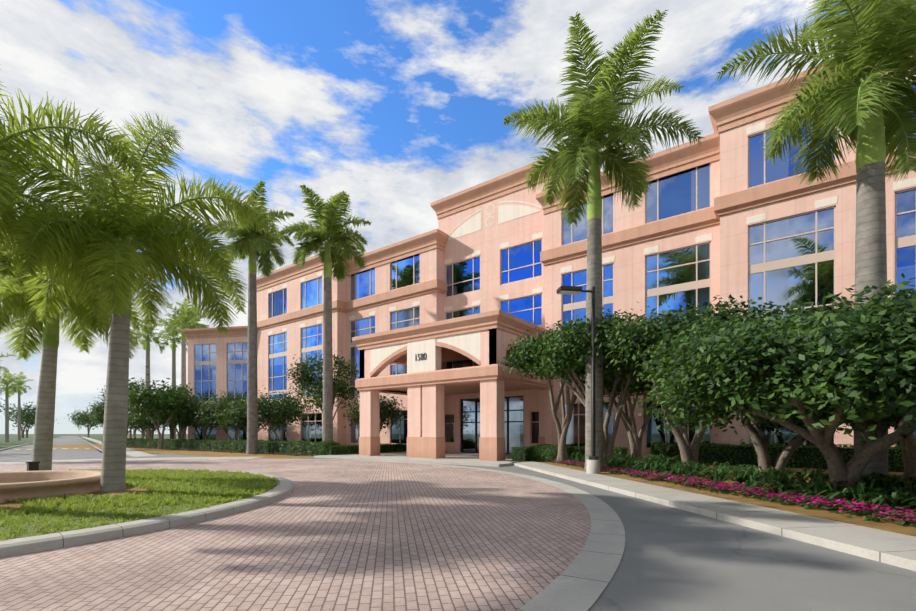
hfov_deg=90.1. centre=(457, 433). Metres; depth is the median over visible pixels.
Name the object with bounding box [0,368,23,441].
palm
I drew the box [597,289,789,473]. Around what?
tree
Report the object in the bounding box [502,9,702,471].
palm
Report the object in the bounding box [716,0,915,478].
palm
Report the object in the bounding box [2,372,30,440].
palm
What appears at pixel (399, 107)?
sky
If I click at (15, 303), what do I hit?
palm
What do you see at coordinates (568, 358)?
tree
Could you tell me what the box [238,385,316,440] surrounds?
tree
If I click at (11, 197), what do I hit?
palm
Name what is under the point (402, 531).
ground
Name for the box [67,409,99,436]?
tree
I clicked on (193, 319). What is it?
palm
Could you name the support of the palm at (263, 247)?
on the ground
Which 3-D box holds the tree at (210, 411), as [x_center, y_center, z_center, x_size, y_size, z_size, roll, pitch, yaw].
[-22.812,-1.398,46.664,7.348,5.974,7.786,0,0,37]
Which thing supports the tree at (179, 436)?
on the ground
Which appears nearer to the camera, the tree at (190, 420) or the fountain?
the fountain
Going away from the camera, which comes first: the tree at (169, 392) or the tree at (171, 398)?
the tree at (171, 398)
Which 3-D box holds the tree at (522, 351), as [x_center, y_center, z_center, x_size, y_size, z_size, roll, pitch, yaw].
[5.604,-1.925,23.834,6.528,7.032,7.032,0,0,37]
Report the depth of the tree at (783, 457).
13.91 m
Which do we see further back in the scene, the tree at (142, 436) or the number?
the tree at (142, 436)
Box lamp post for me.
[556,286,599,473]
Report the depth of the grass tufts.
9.94 m
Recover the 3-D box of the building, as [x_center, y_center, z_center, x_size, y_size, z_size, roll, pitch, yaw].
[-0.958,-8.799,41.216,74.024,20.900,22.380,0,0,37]
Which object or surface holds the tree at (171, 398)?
on the ground
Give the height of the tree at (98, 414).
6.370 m
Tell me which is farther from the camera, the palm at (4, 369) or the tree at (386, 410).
the palm at (4, 369)
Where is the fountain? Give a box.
[0,470,100,502]
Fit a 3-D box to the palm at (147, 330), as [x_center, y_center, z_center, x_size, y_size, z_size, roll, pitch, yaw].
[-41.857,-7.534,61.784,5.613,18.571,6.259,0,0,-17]
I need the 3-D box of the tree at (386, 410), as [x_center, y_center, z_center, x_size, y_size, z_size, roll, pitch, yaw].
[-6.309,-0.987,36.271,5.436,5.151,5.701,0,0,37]
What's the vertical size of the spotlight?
0.630 m
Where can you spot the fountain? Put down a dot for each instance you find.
(15, 485)
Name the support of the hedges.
on the ground
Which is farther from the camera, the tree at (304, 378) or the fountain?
the tree at (304, 378)
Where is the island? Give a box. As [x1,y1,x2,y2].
[0,469,293,556]
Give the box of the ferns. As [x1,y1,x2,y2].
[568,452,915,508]
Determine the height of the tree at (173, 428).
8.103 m
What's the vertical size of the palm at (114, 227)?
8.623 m
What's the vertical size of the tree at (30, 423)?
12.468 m
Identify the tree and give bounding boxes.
[0,402,35,437]
[9,412,58,437]
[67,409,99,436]
[71,410,97,436]
[83,396,145,434]
[89,377,150,437]
[127,401,178,438]
[128,366,205,448]
[128,382,187,438]
[128,424,152,438]
[135,382,186,434]
[139,396,205,438]
[166,398,233,439]
[190,390,263,440]
[214,394,287,433]
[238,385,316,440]
[282,351,359,419]
[341,394,406,433]
[497,323,609,463]
[519,301,675,466]
[578,374,679,459]
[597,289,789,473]
[619,269,915,500]
[627,290,873,483]
[829,306,915,479]
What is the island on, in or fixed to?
on the ground
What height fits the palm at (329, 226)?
20.029 m
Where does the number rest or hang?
attached to the building
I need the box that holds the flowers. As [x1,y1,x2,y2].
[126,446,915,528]
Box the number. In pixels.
[415,353,426,360]
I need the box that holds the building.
[181,54,915,460]
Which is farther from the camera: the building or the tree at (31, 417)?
the tree at (31, 417)
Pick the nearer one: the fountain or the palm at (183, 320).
the fountain
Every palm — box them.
[0,69,151,317]
[0,112,283,492]
[0,241,167,470]
[0,352,15,373]
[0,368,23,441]
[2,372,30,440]
[130,310,171,438]
[154,316,192,438]
[158,296,206,438]
[173,296,209,332]
[207,180,294,453]
[276,185,371,441]
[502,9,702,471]
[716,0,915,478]
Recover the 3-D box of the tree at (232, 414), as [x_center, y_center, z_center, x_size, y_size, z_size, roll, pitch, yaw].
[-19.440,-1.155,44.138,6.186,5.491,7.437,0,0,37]
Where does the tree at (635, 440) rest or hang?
on the ground
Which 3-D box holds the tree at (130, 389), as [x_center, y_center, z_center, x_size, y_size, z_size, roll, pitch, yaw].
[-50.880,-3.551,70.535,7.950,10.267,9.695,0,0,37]
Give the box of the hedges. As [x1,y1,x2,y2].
[101,438,903,471]
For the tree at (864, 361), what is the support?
on the ground
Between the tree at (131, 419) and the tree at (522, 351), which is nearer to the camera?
the tree at (522, 351)
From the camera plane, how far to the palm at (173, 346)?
68.52 m
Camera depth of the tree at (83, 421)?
207.48 m
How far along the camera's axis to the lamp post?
17.52 m
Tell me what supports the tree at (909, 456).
on the ground
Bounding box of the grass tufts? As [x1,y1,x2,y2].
[0,468,279,540]
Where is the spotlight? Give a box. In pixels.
[25,461,39,470]
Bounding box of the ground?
[0,434,915,610]
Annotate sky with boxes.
[0,0,905,433]

